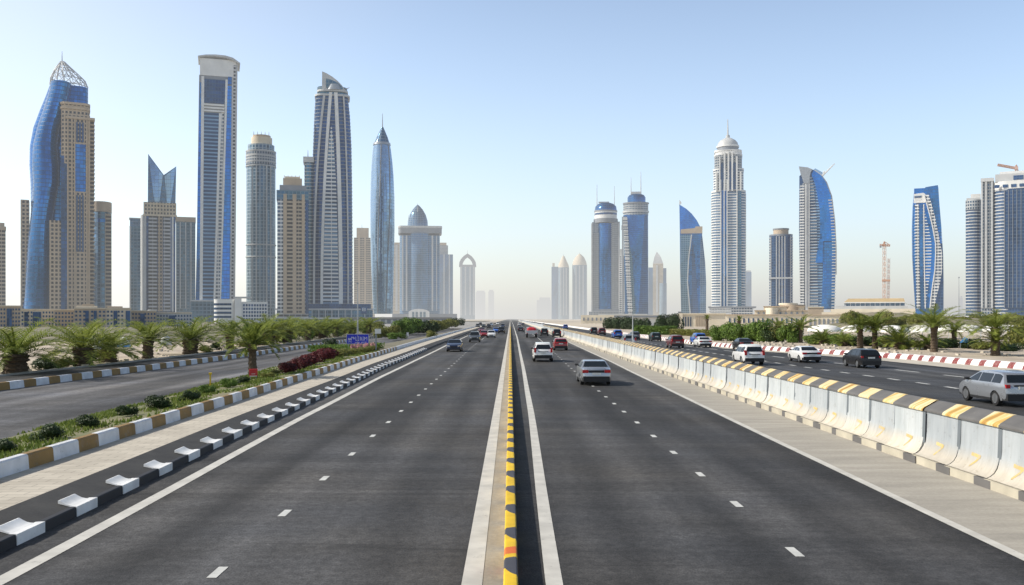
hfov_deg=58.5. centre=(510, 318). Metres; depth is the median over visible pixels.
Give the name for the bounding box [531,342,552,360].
car
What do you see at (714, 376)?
barrier segment
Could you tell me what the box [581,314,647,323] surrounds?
long building
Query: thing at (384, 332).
bush
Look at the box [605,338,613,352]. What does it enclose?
barrier segment
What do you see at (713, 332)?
bush
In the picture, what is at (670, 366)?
barrier segment
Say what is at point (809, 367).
road markings
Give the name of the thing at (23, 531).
kerb block
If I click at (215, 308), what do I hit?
window
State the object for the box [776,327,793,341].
bush
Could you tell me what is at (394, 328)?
bush
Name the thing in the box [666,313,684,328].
tree
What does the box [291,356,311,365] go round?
bush
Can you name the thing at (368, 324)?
date palm
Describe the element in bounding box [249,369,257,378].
utility box
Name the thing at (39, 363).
bush
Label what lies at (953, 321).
hill
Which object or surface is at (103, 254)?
skyscraper
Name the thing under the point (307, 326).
date palm
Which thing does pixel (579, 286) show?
skyscraper
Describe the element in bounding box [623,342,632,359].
barrier segment
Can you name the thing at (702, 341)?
car
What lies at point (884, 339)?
bush
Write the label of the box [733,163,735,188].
dark window
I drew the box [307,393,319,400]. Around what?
kerb block
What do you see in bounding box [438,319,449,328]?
tree
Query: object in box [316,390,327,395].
kerb block
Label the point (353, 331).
date palm
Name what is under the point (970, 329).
shade canopy
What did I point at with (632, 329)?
lamp post
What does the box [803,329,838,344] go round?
date palm
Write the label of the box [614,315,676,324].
long building
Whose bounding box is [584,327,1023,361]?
verge
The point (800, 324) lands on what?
date palm
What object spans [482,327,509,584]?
median strip
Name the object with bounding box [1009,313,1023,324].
bush
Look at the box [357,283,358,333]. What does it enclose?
street pole
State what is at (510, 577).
divider wall
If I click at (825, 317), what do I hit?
arcade building
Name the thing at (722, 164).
dark window
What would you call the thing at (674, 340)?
car
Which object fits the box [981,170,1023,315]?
skyscraper
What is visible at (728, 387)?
barrier segment
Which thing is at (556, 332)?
car
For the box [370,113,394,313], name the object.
skyscraper
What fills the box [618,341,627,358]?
barrier segment
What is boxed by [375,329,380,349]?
notice post
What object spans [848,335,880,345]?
bush
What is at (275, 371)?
bush
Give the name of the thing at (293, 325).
date palm
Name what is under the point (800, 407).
barrier segment
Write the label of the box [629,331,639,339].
car
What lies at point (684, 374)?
barrier segment
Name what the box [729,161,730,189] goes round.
dark window
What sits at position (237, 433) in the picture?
kerb block
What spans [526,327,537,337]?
flatbed lorry
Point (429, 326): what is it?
tree
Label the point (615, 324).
tree
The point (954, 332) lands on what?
date palm
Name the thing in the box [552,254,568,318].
skyscraper
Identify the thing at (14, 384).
service kerb
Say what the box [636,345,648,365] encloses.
barrier segment
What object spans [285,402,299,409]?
kerb block
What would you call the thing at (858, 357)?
car
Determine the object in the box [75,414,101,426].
bush
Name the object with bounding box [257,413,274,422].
kerb block
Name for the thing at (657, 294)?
skyscraper
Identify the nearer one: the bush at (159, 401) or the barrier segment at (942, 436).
the barrier segment at (942, 436)
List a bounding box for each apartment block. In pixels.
[0,305,20,326]
[21,309,53,326]
[54,309,73,326]
[74,304,105,326]
[106,306,130,326]
[131,310,155,326]
[156,312,191,325]
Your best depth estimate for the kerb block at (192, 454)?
25.89 m
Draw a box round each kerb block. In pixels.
[0,518,44,545]
[58,494,97,516]
[106,475,138,493]
[144,460,172,475]
[174,446,199,461]
[200,437,222,449]
[222,427,241,438]
[241,420,258,430]
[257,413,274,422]
[272,407,287,415]
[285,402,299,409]
[297,397,309,404]
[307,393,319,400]
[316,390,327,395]
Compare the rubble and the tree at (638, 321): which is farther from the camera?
the tree at (638, 321)
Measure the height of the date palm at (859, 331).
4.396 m
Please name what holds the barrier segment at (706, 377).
on the road shoulder
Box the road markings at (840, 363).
[691,346,959,376]
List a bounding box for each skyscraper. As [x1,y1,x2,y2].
[0,223,5,304]
[20,58,94,308]
[94,201,111,307]
[129,218,140,309]
[141,154,176,311]
[176,217,195,311]
[190,54,239,321]
[245,131,275,316]
[275,71,372,316]
[276,175,308,316]
[354,228,374,316]
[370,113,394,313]
[392,204,456,318]
[393,242,399,313]
[440,243,452,313]
[459,250,475,318]
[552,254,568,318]
[572,253,586,318]
[589,186,624,314]
[619,184,648,313]
[648,252,666,314]
[678,200,705,313]
[708,119,755,313]
[746,270,750,305]
[769,228,792,305]
[799,163,836,310]
[912,185,943,314]
[965,194,980,316]
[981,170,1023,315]
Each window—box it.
[214,303,230,304]
[214,307,230,309]
[214,312,230,313]
[214,316,230,317]
[594,212,616,215]
[721,163,723,189]
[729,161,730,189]
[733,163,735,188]
[1013,175,1022,179]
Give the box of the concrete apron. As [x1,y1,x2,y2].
[383,322,491,327]
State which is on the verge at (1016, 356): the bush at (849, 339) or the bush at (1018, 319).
the bush at (849, 339)
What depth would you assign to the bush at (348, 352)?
85.57 m
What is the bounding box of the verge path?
[0,331,400,381]
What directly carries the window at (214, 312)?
in the office block at (230, 309)
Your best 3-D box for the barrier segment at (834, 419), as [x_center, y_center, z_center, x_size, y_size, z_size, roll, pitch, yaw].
[11.594,3.148,32.146,0.936,1.700,2.433,0,0,0]
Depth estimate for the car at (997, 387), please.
41.86 m
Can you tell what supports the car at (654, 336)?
on the road at (938, 380)
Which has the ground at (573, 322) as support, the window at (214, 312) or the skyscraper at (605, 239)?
the skyscraper at (605, 239)
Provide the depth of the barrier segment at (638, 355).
80.41 m
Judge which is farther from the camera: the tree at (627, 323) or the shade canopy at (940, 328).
the tree at (627, 323)
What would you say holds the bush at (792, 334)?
on the verge at (1016, 356)
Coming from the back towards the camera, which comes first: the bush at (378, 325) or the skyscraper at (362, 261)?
the skyscraper at (362, 261)
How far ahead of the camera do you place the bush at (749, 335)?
145.71 m
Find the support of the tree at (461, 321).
on the concrete apron
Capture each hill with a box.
[807,318,1010,328]
[848,312,952,318]
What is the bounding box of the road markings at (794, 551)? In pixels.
[534,335,803,555]
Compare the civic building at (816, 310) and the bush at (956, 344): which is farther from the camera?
the civic building at (816, 310)
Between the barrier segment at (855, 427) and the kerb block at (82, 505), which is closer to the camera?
the kerb block at (82, 505)
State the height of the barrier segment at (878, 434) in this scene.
1.700 m
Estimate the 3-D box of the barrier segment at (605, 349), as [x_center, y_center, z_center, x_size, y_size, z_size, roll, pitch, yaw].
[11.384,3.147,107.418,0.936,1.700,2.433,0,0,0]
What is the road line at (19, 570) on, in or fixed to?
on the road at (393, 501)
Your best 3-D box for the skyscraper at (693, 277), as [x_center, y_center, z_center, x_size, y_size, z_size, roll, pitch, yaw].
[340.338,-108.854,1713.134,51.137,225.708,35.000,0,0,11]
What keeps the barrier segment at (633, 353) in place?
on the road shoulder
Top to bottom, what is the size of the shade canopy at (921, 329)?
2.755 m
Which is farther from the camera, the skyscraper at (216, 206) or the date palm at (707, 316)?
the skyscraper at (216, 206)
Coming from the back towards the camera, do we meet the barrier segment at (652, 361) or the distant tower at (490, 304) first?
the distant tower at (490, 304)
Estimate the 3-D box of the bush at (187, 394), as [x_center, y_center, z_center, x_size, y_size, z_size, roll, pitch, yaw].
[-13.432,3.229,38.267,0.877,0.486,1.000,0,0,15]
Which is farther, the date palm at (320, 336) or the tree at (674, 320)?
the tree at (674, 320)
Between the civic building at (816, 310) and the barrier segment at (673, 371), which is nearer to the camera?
the barrier segment at (673, 371)
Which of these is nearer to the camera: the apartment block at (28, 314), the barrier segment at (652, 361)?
the barrier segment at (652, 361)
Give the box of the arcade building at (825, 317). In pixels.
[806,312,864,325]
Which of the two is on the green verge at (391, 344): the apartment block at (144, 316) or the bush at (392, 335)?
the bush at (392, 335)
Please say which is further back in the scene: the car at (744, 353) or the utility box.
the car at (744, 353)
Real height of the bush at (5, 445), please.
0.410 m
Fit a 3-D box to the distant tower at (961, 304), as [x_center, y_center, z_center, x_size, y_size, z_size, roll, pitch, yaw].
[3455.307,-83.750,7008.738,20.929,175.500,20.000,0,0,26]
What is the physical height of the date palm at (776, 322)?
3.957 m
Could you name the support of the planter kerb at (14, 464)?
on the pavement
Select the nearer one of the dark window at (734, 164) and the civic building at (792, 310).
the civic building at (792, 310)
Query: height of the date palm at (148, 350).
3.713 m
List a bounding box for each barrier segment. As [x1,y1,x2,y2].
[603,338,610,352]
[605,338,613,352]
[606,339,613,353]
[608,339,617,353]
[610,339,618,354]
[612,340,620,355]
[614,340,623,356]
[616,341,624,356]
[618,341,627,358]
[621,341,629,358]
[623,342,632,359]
[625,342,634,360]
[628,343,639,361]
[631,344,640,362]
[633,344,644,363]
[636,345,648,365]
[640,345,651,365]
[643,346,656,367]
[646,347,659,368]
[651,348,663,369]
[654,348,668,371]
[658,349,672,373]
[664,350,679,374]
[668,351,683,376]
[674,352,688,378]
[678,353,695,380]
[684,354,702,382]
[691,356,708,385]
[698,357,716,387]
[704,358,724,389]
[711,360,733,393]
[721,361,741,395]
[728,363,751,399]
[739,365,762,402]
[747,367,776,407]
[760,370,788,411]
[772,372,803,416]
[785,375,818,422]
[801,378,837,428]
[819,381,857,434]
[836,385,882,443]
[860,390,906,450]
[882,394,938,462]
[912,400,971,474]
[946,407,1014,489]
[985,415,1023,501]
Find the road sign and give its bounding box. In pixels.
[346,334,368,348]
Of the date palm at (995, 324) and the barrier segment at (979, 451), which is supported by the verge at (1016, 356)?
the date palm at (995, 324)
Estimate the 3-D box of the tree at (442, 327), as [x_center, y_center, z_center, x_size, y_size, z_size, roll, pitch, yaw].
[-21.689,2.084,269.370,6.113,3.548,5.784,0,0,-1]
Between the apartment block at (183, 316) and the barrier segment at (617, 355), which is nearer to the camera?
the barrier segment at (617, 355)
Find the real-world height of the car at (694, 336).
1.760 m
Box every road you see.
[0,319,509,584]
[0,328,463,438]
[511,319,1023,584]
[514,319,1023,490]
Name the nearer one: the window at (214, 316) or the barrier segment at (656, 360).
the barrier segment at (656, 360)
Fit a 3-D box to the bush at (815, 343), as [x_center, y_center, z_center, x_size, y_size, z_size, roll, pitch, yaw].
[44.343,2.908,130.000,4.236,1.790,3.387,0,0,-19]
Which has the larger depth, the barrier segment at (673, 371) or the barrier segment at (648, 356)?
the barrier segment at (648, 356)
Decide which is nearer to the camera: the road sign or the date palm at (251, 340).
the date palm at (251, 340)
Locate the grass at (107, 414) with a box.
[0,350,379,458]
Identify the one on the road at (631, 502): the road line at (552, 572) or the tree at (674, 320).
the road line at (552, 572)
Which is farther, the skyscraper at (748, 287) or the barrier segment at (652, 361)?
the skyscraper at (748, 287)
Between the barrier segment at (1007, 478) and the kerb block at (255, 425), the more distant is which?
the kerb block at (255, 425)
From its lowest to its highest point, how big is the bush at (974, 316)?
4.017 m
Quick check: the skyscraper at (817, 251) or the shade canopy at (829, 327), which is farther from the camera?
the skyscraper at (817, 251)
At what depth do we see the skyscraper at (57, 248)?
898.55 m
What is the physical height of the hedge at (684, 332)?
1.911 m
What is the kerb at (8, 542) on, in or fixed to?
on the road at (393, 501)
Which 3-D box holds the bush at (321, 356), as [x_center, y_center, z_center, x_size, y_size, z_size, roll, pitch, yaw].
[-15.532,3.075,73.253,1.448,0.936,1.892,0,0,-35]
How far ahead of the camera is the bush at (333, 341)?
107.99 m
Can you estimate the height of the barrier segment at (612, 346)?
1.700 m
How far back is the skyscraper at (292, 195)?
949.08 m
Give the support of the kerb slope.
on the kerb at (8, 542)
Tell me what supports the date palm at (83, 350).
on the sand verge at (176, 351)
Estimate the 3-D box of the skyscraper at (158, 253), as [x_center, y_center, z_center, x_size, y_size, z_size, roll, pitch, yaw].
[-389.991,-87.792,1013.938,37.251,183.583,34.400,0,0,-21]
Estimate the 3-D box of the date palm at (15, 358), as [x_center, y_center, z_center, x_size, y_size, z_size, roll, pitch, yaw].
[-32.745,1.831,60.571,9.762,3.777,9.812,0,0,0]
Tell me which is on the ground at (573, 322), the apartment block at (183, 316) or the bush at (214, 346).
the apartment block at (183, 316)
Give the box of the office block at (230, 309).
[214,297,267,322]
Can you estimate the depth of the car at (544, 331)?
206.87 m
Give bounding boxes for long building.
[268,317,339,323]
[341,317,451,323]
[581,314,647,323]
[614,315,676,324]
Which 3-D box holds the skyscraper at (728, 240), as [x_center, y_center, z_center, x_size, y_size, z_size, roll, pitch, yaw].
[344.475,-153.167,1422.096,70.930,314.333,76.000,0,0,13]
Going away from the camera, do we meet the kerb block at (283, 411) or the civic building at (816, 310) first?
the kerb block at (283, 411)
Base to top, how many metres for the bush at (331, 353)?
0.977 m
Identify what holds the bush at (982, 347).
on the verge at (1016, 356)
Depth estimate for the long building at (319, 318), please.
559.00 m
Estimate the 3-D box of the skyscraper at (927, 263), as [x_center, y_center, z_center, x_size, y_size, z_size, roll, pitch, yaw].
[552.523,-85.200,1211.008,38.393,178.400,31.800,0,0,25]
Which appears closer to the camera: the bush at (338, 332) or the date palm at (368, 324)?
the bush at (338, 332)
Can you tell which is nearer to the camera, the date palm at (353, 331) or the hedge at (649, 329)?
the date palm at (353, 331)
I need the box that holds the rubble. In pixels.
[28,335,1010,370]
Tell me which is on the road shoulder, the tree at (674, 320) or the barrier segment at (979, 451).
the barrier segment at (979, 451)
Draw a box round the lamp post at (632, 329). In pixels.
[632,314,633,341]
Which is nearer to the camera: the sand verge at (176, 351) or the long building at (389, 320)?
the sand verge at (176, 351)
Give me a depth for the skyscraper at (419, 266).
1948.99 m
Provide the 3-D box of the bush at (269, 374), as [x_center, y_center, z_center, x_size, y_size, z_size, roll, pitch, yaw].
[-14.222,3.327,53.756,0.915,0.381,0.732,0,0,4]
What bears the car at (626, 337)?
on the road at (938, 380)
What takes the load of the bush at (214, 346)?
on the sand verge at (176, 351)
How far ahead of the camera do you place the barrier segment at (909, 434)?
26.30 m
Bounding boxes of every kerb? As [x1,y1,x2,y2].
[0,321,500,552]
[0,326,475,477]
[0,336,382,390]
[525,320,1023,369]
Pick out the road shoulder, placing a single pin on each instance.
(993, 515)
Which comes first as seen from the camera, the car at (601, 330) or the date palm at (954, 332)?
the date palm at (954, 332)
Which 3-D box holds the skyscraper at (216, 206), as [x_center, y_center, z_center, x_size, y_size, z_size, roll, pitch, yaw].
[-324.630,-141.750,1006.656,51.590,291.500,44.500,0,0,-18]
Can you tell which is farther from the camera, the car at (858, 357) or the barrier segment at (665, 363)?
the car at (858, 357)
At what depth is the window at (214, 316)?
696.35 m
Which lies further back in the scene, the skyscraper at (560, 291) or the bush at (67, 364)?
the skyscraper at (560, 291)
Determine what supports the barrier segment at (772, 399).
on the road shoulder
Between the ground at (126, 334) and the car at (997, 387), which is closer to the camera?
the car at (997, 387)
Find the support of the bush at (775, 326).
on the verge at (1016, 356)
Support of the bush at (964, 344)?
on the verge at (1016, 356)
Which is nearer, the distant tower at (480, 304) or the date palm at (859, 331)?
the date palm at (859, 331)
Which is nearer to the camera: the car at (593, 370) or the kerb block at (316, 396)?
the kerb block at (316, 396)
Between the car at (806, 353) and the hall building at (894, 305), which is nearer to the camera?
the car at (806, 353)
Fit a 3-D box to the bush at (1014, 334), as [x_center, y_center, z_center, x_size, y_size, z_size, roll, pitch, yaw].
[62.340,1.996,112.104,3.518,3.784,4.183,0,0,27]
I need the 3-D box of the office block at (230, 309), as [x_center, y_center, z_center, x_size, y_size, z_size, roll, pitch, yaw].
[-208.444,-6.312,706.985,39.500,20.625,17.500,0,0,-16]
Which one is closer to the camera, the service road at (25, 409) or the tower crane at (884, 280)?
the service road at (25, 409)
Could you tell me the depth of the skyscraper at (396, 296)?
2499.18 m
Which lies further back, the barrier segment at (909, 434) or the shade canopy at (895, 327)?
the shade canopy at (895, 327)
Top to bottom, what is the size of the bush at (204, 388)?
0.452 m
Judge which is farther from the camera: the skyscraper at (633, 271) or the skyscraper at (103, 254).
the skyscraper at (633, 271)
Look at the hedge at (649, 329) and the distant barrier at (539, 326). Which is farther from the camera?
the distant barrier at (539, 326)
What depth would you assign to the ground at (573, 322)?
893.14 m
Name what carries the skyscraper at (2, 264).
on the ground at (573, 322)
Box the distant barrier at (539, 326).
[519,320,543,328]
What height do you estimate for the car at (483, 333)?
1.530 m
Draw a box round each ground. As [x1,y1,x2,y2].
[0,321,484,340]
[458,318,1008,565]
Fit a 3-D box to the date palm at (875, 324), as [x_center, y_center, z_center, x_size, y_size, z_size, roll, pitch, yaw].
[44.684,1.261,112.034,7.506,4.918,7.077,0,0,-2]
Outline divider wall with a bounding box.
[503,319,517,584]
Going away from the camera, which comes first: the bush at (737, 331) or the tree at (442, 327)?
the bush at (737, 331)
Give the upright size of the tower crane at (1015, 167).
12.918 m
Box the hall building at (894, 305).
[831,298,914,313]
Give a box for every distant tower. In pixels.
[476,291,484,318]
[488,290,493,318]
[537,297,550,318]
[960,296,962,316]
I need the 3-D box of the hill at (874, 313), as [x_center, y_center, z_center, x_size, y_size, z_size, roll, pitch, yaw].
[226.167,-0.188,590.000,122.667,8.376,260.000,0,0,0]
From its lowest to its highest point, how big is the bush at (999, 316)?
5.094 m
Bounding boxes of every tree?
[391,319,412,333]
[401,317,424,333]
[414,320,432,333]
[426,321,440,331]
[429,320,446,330]
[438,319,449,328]
[446,318,459,326]
[452,318,465,324]
[602,317,622,328]
[612,316,633,328]
[619,318,636,328]
[633,318,651,325]
[654,314,671,325]
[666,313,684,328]
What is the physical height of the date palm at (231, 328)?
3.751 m
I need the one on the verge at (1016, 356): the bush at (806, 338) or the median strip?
the bush at (806, 338)
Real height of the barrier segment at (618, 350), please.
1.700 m
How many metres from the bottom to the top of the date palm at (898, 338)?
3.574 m
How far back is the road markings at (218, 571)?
18.52 m
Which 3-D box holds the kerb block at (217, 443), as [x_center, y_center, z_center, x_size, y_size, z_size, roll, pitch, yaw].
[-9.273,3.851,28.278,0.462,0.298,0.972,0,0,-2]
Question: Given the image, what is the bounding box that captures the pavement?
[0,320,502,509]
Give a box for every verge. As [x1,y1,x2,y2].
[0,341,301,373]
[339,329,459,349]
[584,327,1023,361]
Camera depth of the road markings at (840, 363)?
78.22 m
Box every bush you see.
[0,438,17,451]
[28,422,65,441]
[30,357,57,369]
[53,356,78,367]
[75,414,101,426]
[115,405,138,415]
[144,394,171,407]
[178,390,201,400]
[198,345,212,351]
[198,384,215,393]
[210,342,224,349]
[219,378,237,387]
[236,376,249,382]
[260,372,274,377]
[270,369,282,373]
[274,323,289,341]
[277,362,297,372]
[287,359,307,369]
[291,322,315,338]
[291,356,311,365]
[300,354,318,363]
[308,351,326,361]
[313,349,335,358]
[321,347,338,356]
[322,338,337,344]
[327,322,342,335]
[335,349,347,356]
[336,348,353,355]
[343,348,359,353]
[349,347,366,352]
[356,320,371,332]
[356,346,373,351]
[371,321,384,332]
[372,326,391,337]
[384,325,400,335]
[386,332,407,338]
[426,330,437,337]
[709,325,724,340]
[715,321,735,340]
[725,323,745,340]
[733,325,755,340]
[742,322,762,340]
[749,319,773,341]
[759,327,777,341]
[767,324,782,341]
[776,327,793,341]
[781,322,803,342]
[802,335,816,343]
[810,333,830,344]
[826,333,848,343]
[835,334,856,344]
[839,312,848,322]
[846,309,858,324]
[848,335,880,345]
[874,311,894,323]
[880,336,893,345]
[893,316,908,325]
[906,314,924,324]
[937,337,954,347]
[944,339,961,347]
[959,338,982,348]
[969,314,981,318]
[970,342,990,349]
[987,313,1009,325]
[1000,342,1023,350]
[1004,321,1023,345]
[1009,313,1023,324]
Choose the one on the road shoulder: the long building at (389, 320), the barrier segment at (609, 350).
the barrier segment at (609, 350)
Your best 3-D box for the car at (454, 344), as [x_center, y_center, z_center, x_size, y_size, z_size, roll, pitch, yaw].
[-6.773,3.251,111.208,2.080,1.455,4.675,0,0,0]
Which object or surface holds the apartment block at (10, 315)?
on the ground at (573, 322)
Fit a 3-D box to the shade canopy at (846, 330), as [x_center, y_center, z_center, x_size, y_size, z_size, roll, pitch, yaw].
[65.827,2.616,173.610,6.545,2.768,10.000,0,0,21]
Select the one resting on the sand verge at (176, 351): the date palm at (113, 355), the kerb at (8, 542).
the date palm at (113, 355)
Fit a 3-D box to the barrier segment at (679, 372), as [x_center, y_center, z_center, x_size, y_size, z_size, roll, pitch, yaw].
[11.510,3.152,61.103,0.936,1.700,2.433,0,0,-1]
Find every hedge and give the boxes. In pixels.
[308,342,384,352]
[631,325,677,334]
[668,328,711,336]
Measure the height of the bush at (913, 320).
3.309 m
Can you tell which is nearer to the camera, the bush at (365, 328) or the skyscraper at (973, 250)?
the bush at (365, 328)
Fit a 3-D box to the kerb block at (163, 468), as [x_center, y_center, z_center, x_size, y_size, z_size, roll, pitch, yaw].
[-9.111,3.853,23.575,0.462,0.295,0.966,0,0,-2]
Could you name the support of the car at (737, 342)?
on the road at (938, 380)
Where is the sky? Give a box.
[0,0,1023,317]
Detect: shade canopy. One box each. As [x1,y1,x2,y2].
[807,325,840,334]
[841,325,870,331]
[877,325,909,334]
[909,325,929,334]
[938,324,959,338]
[959,325,981,338]
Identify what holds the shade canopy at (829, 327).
on the verge at (1016, 356)
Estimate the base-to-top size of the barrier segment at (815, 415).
1.700 m
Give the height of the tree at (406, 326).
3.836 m
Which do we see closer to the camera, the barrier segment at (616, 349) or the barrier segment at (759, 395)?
the barrier segment at (759, 395)
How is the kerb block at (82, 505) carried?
on the kerb at (8, 542)
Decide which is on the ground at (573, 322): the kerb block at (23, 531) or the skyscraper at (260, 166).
the skyscraper at (260, 166)
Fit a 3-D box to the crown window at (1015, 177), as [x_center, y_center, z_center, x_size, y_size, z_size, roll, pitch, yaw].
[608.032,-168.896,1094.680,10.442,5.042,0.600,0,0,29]
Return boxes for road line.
[0,325,492,584]
[461,324,509,584]
[512,323,562,584]
[529,325,1023,560]
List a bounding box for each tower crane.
[880,241,889,297]
[997,164,1018,170]
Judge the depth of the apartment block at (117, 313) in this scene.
389.97 m
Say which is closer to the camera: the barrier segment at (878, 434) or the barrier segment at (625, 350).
the barrier segment at (878, 434)
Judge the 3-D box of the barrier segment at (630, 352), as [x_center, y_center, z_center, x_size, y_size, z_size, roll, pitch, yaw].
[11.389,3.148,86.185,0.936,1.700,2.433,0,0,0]
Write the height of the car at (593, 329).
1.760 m
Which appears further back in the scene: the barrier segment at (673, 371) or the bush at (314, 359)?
the bush at (314, 359)
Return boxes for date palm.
[0,318,95,373]
[15,316,155,366]
[57,325,159,363]
[112,319,191,358]
[132,315,240,353]
[198,319,257,349]
[216,316,289,374]
[235,313,310,344]
[266,316,320,342]
[294,318,329,339]
[297,316,350,338]
[319,317,355,336]
[337,317,377,333]
[355,317,386,333]
[704,314,710,329]
[734,315,742,324]
[763,317,792,325]
[781,314,819,342]
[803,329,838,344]
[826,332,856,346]
[830,313,893,347]
[849,309,907,348]
[867,325,930,349]
[900,303,972,351]
[904,332,952,349]
[938,319,973,339]
[949,308,1023,354]
[968,326,1023,355]
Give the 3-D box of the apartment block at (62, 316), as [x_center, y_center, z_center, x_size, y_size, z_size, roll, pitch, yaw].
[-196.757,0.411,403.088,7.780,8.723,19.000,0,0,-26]
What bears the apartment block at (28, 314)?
on the ground at (573, 322)
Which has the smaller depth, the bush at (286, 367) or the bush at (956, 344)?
the bush at (286, 367)
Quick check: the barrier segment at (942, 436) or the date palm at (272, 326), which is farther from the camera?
the date palm at (272, 326)
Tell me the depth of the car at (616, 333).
179.07 m
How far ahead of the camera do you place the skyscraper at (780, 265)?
1350.18 m
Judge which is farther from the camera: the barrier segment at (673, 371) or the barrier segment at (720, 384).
the barrier segment at (673, 371)
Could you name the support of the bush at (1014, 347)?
on the verge at (1016, 356)
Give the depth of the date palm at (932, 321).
100.65 m
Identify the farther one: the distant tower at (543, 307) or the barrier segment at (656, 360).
the distant tower at (543, 307)
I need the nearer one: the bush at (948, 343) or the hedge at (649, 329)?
the bush at (948, 343)
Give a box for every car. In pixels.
[446,339,462,351]
[468,331,480,341]
[479,330,487,336]
[487,330,495,337]
[498,327,504,332]
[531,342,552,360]
[540,328,548,335]
[551,329,560,336]
[552,338,567,349]
[575,360,610,384]
[589,327,597,333]
[597,328,605,334]
[611,330,622,337]
[620,334,635,342]
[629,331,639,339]
[648,332,660,340]
[666,335,683,347]
[690,333,706,343]
[693,337,711,346]
[732,338,753,348]
[732,344,764,364]
[788,346,821,361]
[842,348,881,367]
[959,370,1023,405]
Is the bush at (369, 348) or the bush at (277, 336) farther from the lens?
the bush at (277, 336)
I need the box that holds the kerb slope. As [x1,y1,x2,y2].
[0,319,506,537]
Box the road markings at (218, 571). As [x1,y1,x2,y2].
[206,337,484,577]
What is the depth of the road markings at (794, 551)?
19.56 m
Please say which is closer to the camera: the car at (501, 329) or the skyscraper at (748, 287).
the car at (501, 329)
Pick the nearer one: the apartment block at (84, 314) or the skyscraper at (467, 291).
the apartment block at (84, 314)
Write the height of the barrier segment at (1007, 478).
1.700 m
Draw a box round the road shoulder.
[516,320,1023,553]
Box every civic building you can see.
[679,313,725,326]
[725,303,808,325]
[808,307,823,313]
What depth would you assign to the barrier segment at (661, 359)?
68.74 m
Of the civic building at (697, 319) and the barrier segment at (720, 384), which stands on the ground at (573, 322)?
the civic building at (697, 319)
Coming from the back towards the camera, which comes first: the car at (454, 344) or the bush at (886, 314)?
the bush at (886, 314)
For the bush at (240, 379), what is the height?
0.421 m
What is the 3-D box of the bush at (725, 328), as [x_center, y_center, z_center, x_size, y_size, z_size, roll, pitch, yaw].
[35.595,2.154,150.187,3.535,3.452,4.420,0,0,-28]
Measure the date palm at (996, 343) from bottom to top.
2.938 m
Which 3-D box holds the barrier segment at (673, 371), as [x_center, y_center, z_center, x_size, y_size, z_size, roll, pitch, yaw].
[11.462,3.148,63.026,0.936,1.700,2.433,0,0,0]
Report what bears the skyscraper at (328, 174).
on the ground at (573, 322)
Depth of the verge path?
69.89 m
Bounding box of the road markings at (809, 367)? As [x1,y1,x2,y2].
[615,337,958,388]
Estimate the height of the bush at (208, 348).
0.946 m
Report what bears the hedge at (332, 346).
on the green verge at (391, 344)
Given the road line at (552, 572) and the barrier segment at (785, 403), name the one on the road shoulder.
the barrier segment at (785, 403)
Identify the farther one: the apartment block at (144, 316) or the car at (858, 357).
the apartment block at (144, 316)
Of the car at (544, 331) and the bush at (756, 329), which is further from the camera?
the car at (544, 331)
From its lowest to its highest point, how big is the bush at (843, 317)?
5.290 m
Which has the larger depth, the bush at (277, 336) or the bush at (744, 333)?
the bush at (744, 333)
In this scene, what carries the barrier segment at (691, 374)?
on the road shoulder
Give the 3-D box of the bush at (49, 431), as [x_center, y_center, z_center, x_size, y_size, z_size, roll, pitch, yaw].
[-13.097,3.217,25.830,0.923,0.512,1.053,0,0,-36]

